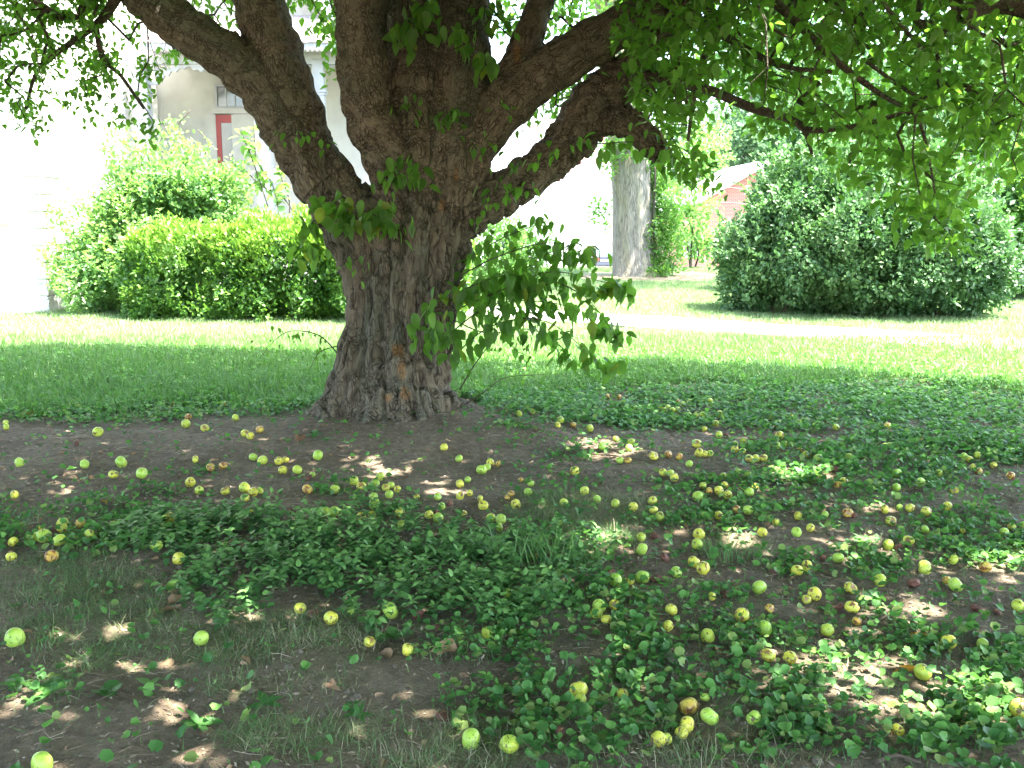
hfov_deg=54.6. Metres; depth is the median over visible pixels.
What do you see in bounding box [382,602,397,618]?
apple
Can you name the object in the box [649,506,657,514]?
apple
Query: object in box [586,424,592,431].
apple
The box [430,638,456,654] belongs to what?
fallen leaf
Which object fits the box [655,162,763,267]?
brick building
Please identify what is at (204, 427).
apple
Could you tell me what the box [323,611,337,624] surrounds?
apple
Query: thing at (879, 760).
twig
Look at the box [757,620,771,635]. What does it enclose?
apple
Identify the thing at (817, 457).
apple
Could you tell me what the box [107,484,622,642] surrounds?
leafy weed patch
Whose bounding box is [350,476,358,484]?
apple
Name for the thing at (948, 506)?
apple
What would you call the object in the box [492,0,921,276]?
maple tree
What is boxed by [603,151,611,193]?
window
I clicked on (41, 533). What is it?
apple
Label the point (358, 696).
soil clods
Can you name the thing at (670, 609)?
apple
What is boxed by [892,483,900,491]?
apple
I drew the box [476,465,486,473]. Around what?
apple
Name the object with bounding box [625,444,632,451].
apple
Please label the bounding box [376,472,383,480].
apple
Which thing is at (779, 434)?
apple
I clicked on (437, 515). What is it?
apple
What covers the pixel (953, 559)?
apple
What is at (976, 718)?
creeping weeds
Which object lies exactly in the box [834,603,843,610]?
apple
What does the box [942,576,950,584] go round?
apple
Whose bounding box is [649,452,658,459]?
apple
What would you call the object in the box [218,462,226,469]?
apple
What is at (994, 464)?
apple
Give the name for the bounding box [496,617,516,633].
broadleaf weed
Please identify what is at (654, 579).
apple
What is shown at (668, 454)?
apple
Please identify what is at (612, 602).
apple
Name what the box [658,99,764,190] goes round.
broadleaf tree
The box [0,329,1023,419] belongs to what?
lawn grass
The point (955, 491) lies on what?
apple
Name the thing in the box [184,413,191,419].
apple
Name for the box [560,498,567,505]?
apple
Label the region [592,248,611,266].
parked car
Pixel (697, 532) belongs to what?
apple
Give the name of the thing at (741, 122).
broadleaf tree
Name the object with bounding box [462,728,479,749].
apple
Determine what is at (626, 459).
apple
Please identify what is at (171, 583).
fallen leaf
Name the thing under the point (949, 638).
apple
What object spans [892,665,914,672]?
fallen leaf
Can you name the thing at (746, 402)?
clover cover
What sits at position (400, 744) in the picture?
grass tuft
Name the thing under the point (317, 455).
apple
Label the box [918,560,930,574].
apple
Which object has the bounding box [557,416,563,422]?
apple
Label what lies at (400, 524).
apple
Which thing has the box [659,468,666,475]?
apple
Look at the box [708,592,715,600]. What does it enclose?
apple
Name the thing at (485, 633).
apple
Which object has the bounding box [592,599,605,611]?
apple
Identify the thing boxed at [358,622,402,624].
twig
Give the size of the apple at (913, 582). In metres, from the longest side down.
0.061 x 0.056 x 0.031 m
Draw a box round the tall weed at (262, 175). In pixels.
[170,110,295,219]
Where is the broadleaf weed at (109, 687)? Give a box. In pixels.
[91,680,122,696]
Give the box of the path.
[466,307,1023,349]
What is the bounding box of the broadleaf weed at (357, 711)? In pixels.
[343,702,371,721]
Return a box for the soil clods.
[0,390,1023,767]
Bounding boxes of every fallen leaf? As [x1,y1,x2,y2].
[159,604,180,612]
[166,575,180,588]
[168,594,181,603]
[240,655,250,664]
[295,433,305,441]
[326,678,340,690]
[378,648,392,658]
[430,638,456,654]
[696,673,705,677]
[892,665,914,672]
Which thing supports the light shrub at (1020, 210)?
on the ground at (80, 731)
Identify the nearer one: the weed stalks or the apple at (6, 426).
the weed stalks
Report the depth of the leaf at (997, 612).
4.04 m
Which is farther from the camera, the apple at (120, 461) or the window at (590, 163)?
the window at (590, 163)
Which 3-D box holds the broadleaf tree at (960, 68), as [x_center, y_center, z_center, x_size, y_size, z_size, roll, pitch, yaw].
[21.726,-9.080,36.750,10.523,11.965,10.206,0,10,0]
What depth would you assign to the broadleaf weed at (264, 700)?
3.26 m
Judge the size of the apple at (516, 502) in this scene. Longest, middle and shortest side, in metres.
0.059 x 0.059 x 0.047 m
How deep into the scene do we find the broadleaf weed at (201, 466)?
6.20 m
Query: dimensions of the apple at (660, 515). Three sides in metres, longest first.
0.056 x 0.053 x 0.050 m
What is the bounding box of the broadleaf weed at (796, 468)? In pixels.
[794,466,807,477]
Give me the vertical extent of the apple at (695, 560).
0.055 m
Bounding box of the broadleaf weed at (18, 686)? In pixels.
[0,678,32,691]
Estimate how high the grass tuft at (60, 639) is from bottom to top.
0.110 m
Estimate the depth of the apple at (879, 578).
4.34 m
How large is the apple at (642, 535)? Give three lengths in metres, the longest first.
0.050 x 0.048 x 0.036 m
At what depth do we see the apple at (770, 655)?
3.56 m
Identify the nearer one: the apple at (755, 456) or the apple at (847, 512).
the apple at (847, 512)
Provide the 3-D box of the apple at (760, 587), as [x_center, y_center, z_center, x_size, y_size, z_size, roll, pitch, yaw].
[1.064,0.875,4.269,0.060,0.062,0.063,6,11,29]
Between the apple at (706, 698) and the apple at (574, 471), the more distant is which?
the apple at (574, 471)
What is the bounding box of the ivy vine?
[642,161,690,277]
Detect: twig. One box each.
[127,487,191,496]
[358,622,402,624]
[563,450,646,460]
[645,735,697,749]
[851,606,919,624]
[875,753,921,763]
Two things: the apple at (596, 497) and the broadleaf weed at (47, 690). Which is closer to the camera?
the broadleaf weed at (47, 690)
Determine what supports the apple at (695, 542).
on the ground at (80, 731)
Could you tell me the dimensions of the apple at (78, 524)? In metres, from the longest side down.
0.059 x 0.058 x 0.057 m
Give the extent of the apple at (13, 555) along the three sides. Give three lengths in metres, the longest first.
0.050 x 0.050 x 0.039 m
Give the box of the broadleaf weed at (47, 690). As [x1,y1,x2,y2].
[23,676,72,707]
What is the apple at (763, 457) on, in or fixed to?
on the ground at (80, 731)
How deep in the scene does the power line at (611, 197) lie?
51.09 m
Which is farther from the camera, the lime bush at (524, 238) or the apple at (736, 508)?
the lime bush at (524, 238)
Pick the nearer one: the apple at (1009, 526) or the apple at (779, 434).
the apple at (1009, 526)
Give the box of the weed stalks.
[0,485,1023,767]
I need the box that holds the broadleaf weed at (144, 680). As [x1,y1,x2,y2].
[136,677,162,686]
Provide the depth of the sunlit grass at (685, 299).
14.10 m
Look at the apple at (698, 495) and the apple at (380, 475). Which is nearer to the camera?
the apple at (698, 495)
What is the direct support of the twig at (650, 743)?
on the ground at (80, 731)
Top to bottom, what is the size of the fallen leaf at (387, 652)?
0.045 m
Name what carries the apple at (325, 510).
on the ground at (80, 731)
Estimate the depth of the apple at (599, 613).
3.94 m
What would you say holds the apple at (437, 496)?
on the ground at (80, 731)
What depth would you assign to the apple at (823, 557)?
4.61 m
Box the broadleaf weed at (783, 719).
[763,716,801,737]
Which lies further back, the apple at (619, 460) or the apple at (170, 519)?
the apple at (619, 460)
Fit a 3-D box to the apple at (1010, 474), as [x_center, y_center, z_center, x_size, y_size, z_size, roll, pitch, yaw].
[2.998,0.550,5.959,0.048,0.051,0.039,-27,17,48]
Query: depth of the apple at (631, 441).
6.85 m
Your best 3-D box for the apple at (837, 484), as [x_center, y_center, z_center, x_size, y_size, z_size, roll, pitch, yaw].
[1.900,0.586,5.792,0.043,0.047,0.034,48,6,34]
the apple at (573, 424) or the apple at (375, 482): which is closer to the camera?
the apple at (375, 482)
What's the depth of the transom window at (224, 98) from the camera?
20.65 m
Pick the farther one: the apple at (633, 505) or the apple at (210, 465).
the apple at (210, 465)
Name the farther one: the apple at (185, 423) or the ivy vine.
the ivy vine
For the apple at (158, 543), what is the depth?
4.69 m
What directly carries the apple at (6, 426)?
on the ground at (80, 731)
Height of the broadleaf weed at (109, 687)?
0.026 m
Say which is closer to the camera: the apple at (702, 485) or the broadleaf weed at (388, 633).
the broadleaf weed at (388, 633)
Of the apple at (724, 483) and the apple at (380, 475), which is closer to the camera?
the apple at (724, 483)
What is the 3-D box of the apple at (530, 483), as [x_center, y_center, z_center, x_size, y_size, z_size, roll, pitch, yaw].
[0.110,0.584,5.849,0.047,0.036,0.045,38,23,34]
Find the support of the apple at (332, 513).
on the ground at (80, 731)
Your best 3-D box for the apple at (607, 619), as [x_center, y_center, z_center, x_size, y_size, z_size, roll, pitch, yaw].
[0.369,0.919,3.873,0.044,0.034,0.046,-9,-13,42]
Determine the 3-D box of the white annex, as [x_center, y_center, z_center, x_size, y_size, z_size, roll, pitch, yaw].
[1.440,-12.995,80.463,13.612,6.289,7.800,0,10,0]
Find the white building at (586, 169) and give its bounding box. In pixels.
[491,115,650,216]
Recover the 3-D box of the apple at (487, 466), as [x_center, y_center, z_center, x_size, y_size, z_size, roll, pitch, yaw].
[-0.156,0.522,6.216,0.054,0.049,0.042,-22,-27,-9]
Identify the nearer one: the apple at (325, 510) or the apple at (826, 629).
the apple at (826, 629)
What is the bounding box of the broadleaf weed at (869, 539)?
[850,532,880,542]
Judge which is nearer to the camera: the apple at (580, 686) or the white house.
the apple at (580, 686)
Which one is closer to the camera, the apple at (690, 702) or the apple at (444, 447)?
the apple at (690, 702)
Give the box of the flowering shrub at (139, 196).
[36,114,271,315]
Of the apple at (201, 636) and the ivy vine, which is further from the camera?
the ivy vine
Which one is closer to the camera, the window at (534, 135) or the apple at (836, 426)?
the apple at (836, 426)
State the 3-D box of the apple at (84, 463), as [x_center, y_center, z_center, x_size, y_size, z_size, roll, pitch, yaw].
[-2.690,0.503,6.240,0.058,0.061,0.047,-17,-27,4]
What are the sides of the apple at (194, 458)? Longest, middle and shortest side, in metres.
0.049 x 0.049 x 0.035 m
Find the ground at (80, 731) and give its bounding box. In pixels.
[0,223,1023,767]
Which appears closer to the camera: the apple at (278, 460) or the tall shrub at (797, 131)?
the apple at (278, 460)
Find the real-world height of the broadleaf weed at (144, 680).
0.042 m
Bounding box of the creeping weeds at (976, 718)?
[0,338,1023,767]
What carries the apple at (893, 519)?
on the ground at (80, 731)
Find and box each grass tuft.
[7,624,99,656]
[333,710,476,767]
[473,518,625,576]
[592,705,771,767]
[597,518,627,534]
[691,532,770,562]
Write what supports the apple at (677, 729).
on the ground at (80, 731)
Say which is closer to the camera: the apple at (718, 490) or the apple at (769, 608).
the apple at (769, 608)
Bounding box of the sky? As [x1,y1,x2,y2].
[489,0,1014,201]
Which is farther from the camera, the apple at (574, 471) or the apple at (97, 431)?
the apple at (97, 431)
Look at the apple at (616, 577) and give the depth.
4.27 m
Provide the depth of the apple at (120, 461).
6.28 m
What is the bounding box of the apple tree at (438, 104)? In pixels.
[0,0,1023,424]
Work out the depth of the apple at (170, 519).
5.08 m
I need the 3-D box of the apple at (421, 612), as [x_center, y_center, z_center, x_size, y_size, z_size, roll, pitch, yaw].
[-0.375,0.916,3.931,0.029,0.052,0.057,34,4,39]
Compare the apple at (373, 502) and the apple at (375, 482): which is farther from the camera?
the apple at (375, 482)
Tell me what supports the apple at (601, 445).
on the ground at (80, 731)
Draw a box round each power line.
[546,195,746,203]
[565,179,750,189]
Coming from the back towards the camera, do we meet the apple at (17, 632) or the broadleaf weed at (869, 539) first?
the broadleaf weed at (869, 539)
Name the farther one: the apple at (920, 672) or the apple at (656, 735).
the apple at (920, 672)
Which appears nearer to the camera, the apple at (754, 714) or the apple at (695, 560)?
the apple at (754, 714)
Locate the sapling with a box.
[657,110,735,267]
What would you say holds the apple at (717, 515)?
on the ground at (80, 731)
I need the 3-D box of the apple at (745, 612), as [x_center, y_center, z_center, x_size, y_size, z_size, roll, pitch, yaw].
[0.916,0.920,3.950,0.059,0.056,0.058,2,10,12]
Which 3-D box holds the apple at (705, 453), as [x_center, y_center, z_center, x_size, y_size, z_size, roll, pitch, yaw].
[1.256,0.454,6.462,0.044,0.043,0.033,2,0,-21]
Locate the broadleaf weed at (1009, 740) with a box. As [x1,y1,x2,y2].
[982,722,1018,747]
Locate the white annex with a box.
[476,183,611,263]
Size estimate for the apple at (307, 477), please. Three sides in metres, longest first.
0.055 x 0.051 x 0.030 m
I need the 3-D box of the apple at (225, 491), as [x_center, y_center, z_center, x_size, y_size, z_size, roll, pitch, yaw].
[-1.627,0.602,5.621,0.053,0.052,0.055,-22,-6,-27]
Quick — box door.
[216,115,233,177]
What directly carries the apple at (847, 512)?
on the ground at (80, 731)
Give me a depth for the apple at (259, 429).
7.01 m
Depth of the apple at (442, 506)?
5.37 m
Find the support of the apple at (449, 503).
on the ground at (80, 731)
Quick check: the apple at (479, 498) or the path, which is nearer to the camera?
the apple at (479, 498)
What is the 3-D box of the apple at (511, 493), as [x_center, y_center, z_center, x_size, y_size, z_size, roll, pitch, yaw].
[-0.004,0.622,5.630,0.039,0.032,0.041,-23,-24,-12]
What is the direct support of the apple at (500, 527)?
on the ground at (80, 731)
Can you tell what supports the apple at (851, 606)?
on the ground at (80, 731)
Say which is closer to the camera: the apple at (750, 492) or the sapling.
the apple at (750, 492)
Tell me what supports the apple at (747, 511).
on the ground at (80, 731)
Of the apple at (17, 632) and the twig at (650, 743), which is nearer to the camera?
the twig at (650, 743)
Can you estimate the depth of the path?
13.82 m
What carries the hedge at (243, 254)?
on the ground at (80, 731)
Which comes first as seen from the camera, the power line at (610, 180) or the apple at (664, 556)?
the apple at (664, 556)
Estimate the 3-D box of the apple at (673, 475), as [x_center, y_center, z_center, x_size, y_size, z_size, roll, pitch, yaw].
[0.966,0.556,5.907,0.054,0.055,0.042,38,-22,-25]
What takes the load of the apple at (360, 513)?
on the ground at (80, 731)
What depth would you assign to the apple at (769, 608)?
4.02 m
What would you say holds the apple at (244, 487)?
on the ground at (80, 731)
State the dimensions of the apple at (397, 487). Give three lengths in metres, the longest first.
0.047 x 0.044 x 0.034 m
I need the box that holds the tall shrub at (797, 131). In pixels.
[733,55,1023,291]
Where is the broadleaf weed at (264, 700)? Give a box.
[244,690,282,711]
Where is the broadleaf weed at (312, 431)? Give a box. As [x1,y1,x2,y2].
[305,430,322,435]
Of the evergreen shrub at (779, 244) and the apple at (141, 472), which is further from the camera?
the evergreen shrub at (779, 244)
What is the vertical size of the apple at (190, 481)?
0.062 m
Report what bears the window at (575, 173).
in the white building at (586, 169)
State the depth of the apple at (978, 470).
6.09 m
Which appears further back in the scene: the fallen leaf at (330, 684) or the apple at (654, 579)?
the apple at (654, 579)
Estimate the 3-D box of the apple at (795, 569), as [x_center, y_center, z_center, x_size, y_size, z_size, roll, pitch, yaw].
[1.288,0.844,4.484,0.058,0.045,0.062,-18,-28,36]
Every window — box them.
[214,84,243,107]
[530,126,541,146]
[549,179,560,193]
[570,160,581,193]
[584,151,595,190]
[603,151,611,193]
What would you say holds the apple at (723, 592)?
on the ground at (80, 731)
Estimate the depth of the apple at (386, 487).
5.71 m
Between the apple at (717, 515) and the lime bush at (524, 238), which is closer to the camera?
the apple at (717, 515)
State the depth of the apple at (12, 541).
4.77 m
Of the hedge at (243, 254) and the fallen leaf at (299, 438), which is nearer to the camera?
the fallen leaf at (299, 438)
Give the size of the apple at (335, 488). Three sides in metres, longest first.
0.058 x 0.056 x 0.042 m
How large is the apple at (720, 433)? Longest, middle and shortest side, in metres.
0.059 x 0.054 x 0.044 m
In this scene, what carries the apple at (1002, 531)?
on the ground at (80, 731)
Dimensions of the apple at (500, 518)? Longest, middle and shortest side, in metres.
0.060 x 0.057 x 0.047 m
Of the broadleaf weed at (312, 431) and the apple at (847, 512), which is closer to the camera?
the apple at (847, 512)
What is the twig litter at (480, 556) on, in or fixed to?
on the ground at (80, 731)
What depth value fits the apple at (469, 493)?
5.66 m
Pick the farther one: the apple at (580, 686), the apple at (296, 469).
the apple at (296, 469)
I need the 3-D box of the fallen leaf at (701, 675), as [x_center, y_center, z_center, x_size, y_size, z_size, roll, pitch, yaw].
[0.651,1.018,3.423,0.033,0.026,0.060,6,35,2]
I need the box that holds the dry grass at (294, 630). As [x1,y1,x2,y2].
[0,454,1023,767]
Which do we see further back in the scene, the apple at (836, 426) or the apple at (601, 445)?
the apple at (836, 426)
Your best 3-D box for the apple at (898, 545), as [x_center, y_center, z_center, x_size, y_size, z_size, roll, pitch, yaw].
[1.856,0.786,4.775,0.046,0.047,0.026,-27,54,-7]
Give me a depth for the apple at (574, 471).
6.05 m
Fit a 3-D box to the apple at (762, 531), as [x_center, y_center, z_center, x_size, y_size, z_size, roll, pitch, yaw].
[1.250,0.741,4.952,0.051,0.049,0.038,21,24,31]
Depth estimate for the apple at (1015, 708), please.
3.17 m
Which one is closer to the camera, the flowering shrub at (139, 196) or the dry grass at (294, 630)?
the dry grass at (294, 630)
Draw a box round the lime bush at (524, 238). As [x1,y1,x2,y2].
[468,211,555,288]
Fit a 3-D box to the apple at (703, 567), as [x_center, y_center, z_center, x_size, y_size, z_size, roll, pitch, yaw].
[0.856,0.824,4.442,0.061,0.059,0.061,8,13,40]
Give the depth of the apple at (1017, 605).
4.07 m
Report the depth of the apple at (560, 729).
3.06 m
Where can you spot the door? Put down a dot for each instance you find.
(223, 122)
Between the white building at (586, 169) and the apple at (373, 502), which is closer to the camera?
the apple at (373, 502)
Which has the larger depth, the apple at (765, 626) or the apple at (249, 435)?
the apple at (249, 435)
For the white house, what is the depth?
17.54 m
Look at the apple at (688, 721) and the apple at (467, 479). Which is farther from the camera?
the apple at (467, 479)
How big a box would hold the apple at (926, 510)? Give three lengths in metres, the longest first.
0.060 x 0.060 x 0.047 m
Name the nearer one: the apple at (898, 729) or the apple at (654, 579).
the apple at (898, 729)
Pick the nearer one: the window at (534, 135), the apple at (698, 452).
the apple at (698, 452)
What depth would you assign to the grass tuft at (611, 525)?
4.92 m
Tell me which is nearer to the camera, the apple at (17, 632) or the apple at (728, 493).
the apple at (17, 632)
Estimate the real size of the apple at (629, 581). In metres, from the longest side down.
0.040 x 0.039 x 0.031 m
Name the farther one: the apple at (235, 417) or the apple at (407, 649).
the apple at (235, 417)
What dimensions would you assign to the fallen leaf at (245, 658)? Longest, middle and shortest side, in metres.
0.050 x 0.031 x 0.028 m
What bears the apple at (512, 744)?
on the ground at (80, 731)
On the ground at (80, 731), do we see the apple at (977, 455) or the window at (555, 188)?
the apple at (977, 455)
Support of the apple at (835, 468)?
on the ground at (80, 731)
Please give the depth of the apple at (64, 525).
4.96 m
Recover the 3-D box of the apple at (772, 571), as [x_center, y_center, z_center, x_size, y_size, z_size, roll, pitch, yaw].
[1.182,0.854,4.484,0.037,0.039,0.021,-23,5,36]
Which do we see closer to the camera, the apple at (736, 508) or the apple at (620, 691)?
the apple at (620, 691)
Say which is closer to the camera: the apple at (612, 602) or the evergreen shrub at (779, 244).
the apple at (612, 602)
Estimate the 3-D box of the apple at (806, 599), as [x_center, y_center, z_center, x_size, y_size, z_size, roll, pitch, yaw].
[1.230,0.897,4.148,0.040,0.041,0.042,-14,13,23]
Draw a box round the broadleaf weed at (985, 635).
[972,631,994,637]
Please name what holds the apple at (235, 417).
on the ground at (80, 731)
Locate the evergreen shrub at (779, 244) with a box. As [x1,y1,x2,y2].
[700,122,1023,319]
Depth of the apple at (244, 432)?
6.92 m
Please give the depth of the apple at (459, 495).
5.57 m
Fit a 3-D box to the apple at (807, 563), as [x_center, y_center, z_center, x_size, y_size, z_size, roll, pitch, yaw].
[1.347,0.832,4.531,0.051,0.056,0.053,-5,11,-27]
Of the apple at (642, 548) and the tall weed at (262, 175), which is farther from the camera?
the tall weed at (262, 175)
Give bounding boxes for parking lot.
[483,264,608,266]
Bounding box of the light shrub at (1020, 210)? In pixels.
[958,132,1023,294]
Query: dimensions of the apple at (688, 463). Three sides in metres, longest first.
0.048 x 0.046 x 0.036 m
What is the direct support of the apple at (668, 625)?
on the ground at (80, 731)
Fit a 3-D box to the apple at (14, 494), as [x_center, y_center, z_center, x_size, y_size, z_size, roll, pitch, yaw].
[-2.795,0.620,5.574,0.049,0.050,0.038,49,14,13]
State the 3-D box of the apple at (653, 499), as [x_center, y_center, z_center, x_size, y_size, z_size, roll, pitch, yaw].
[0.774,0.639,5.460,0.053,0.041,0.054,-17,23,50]
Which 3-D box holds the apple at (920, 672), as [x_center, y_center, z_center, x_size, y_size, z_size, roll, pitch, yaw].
[1.425,0.998,3.440,0.048,0.062,0.060,-32,-14,-25]
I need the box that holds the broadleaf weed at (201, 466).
[190,459,217,474]
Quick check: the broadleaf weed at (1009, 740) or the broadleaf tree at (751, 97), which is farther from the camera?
the broadleaf tree at (751, 97)
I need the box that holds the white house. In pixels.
[0,0,370,313]
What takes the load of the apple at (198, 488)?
on the ground at (80, 731)
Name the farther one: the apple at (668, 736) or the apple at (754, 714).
the apple at (754, 714)
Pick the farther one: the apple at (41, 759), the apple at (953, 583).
the apple at (953, 583)
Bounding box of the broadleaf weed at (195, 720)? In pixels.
[174,709,222,734]
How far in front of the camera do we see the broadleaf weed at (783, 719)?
3.06 m
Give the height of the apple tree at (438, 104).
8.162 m
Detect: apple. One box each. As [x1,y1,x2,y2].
[3,423,8,429]
[4,627,25,646]
[5,552,16,560]
[8,537,18,545]
[10,490,18,498]
[15,457,24,466]
[31,751,54,767]
[35,529,51,542]
[44,550,58,562]
[52,534,65,545]
[57,523,67,532]
[75,519,85,527]
[80,459,88,468]
[84,529,93,537]
[92,427,102,435]
[108,470,118,477]
[115,456,126,467]
[136,467,147,478]
[150,540,162,549]
[165,512,174,522]
[172,552,184,564]
[181,419,190,427]
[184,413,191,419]
[185,477,195,486]
[192,455,197,462]
[193,630,208,645]
[194,486,203,493]
[200,424,208,431]
[206,463,214,470]
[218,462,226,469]
[220,487,229,494]
[232,414,238,421]
[239,482,249,492]
[241,429,248,436]
[246,432,253,439]
[248,488,257,496]
[249,453,256,460]
[256,426,263,432]
[257,456,267,464]
[274,456,282,464]
[278,466,287,473]
[282,457,288,462]
[292,465,301,473]
[294,603,305,613]
[302,484,312,493]
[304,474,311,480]
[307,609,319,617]
[313,450,322,459]
[321,507,330,517]
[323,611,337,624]
[330,485,339,493]
[330,506,339,516]
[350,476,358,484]
[356,480,365,489]
[357,512,365,519]
[363,636,374,646]
[369,492,377,498]
[369,499,379,509]
[371,480,379,486]
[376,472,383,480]
[382,484,389,490]
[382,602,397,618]
[385,490,392,497]
[394,486,400,492]
[395,508,404,516]
[397,520,403,528]
[402,643,412,655]
[412,610,423,619]
[424,510,433,518]
[432,624,439,630]
[433,512,443,522]
[434,493,441,500]
[438,502,444,509]
[440,443,447,450]
[446,500,452,506]
[455,455,462,461]
[456,479,463,487]
[456,492,463,499]
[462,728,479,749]
[464,476,470,482]
[467,490,472,495]
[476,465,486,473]
[477,495,482,501]
[478,500,487,509]
[481,626,491,637]
[484,463,490,470]
[486,458,493,465]
[495,523,502,530]
[496,514,505,523]
[499,734,518,753]
[503,588,511,597]
[508,490,514,496]
[511,499,520,508]
[524,488,531,495]
[527,479,533,486]
[555,725,564,739]
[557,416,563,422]
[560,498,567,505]
[569,678,587,696]
[570,422,576,427]
[570,466,578,474]
[575,693,585,702]
[580,486,588,494]
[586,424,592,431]
[590,607,601,618]
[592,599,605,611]
[593,495,600,501]
[598,442,605,449]
[601,615,611,623]
[609,573,621,586]
[609,599,618,609]
[611,499,619,506]
[616,457,623,463]
[617,688,628,697]
[624,457,631,462]
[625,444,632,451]
[626,578,633,584]
[627,438,634,444]
[628,502,637,511]
[635,571,648,583]
[636,532,645,541]
[636,543,647,554]
[648,496,656,504]
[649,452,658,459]
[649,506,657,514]
[650,531,658,538]
[650,575,661,581]
[651,730,666,746]
[655,511,664,520]
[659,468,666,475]
[660,552,668,561]
[663,620,673,631]
[664,732,671,744]
[665,451,671,457]
[665,604,677,614]
[670,473,678,481]
[671,566,681,577]
[674,726,687,738]
[675,453,682,459]
[677,716,693,733]
[679,697,698,714]
[685,460,692,466]
[688,556,699,567]
[692,439,701,447]
[692,491,702,500]
[692,538,702,548]
[693,528,704,539]
[695,448,702,456]
[697,561,709,574]
[699,482,706,488]
[700,628,714,642]
[700,693,709,700]
[700,707,718,724]
[702,450,707,456]
[706,487,712,493]
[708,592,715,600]
[714,486,723,494]
[714,511,722,519]
[716,431,722,437]
[720,590,728,597]
[721,481,727,488]
[723,490,731,498]
[731,446,738,452]
[733,505,740,512]
[734,608,749,622]
[743,505,752,514]
[744,487,753,496]
[745,454,753,461]
[746,710,760,724]
[752,580,766,593]
[753,454,759,461]
[757,528,767,536]
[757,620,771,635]
[759,454,767,461]
[761,648,775,661]
[765,604,773,612]
[769,569,776,575]
[772,518,778,524]
[775,431,783,439]
[783,651,796,663]
[790,565,802,575]
[791,527,801,536]
[794,511,801,519]
[801,560,811,571]
[802,594,810,603]
[806,523,814,531]
[807,587,821,600]
[813,454,823,462]
[820,554,828,561]
[820,623,833,635]
[831,466,838,471]
[832,424,839,429]
[832,553,843,562]
[834,481,840,487]
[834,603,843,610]
[842,508,853,517]
[844,582,856,593]
[844,599,858,612]
[852,617,861,624]
[873,573,886,586]
[881,504,888,513]
[883,539,893,549]
[885,516,896,525]
[892,469,901,476]
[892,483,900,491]
[892,723,904,735]
[893,543,901,550]
[896,504,902,508]
[903,534,914,544]
[905,504,914,511]
[907,578,920,586]
[913,663,931,680]
[915,477,924,486]
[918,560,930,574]
[920,506,931,515]
[921,525,928,532]
[935,469,942,476]
[940,635,956,649]
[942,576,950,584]
[943,502,951,510]
[948,555,958,564]
[948,577,962,591]
[950,486,958,493]
[970,604,981,611]
[974,452,981,458]
[974,468,982,474]
[976,638,988,646]
[979,561,991,571]
[990,462,997,467]
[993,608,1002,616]
[999,528,1008,535]
[1006,472,1014,478]
[1007,523,1015,529]
[1009,697,1023,717]
[1011,599,1023,611]
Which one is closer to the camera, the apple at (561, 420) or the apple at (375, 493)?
the apple at (375, 493)
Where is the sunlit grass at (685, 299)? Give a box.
[0,265,1023,351]
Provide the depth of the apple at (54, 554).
4.56 m
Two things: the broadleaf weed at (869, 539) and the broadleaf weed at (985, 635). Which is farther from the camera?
the broadleaf weed at (869, 539)
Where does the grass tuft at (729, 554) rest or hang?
on the ground at (80, 731)
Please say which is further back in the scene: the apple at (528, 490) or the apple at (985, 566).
the apple at (528, 490)
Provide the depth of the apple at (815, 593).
4.17 m
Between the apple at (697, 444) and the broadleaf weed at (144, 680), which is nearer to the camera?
the broadleaf weed at (144, 680)
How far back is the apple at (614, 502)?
5.40 m
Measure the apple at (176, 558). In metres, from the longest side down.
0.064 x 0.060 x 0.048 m
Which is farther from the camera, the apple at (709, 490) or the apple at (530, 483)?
the apple at (530, 483)
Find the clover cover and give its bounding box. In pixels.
[0,342,1023,451]
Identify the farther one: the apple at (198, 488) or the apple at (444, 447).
the apple at (444, 447)
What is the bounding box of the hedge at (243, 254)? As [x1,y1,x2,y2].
[113,202,476,322]
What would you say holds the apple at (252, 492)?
on the ground at (80, 731)
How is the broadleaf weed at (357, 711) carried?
on the ground at (80, 731)
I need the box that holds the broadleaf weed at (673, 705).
[643,700,677,718]
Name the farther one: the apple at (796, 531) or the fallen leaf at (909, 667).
the apple at (796, 531)
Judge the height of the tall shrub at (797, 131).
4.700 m
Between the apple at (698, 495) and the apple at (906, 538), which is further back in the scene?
the apple at (698, 495)
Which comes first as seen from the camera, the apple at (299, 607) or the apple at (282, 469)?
the apple at (299, 607)
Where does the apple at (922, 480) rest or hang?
on the ground at (80, 731)
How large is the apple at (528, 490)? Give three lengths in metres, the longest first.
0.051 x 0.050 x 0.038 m
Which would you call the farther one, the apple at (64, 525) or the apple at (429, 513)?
the apple at (429, 513)
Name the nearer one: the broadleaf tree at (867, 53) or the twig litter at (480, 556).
the twig litter at (480, 556)
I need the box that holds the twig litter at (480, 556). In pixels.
[0,388,1023,767]
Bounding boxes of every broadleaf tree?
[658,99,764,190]
[702,5,839,141]
[716,38,891,160]
[758,8,1017,145]
[880,26,1019,139]
[959,45,1023,147]
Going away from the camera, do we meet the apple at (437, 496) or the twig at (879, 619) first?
the twig at (879, 619)
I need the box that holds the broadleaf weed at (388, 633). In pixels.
[381,626,406,639]
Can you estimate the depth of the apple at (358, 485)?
5.70 m
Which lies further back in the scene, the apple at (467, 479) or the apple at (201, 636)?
the apple at (467, 479)
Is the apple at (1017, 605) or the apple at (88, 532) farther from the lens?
the apple at (88, 532)

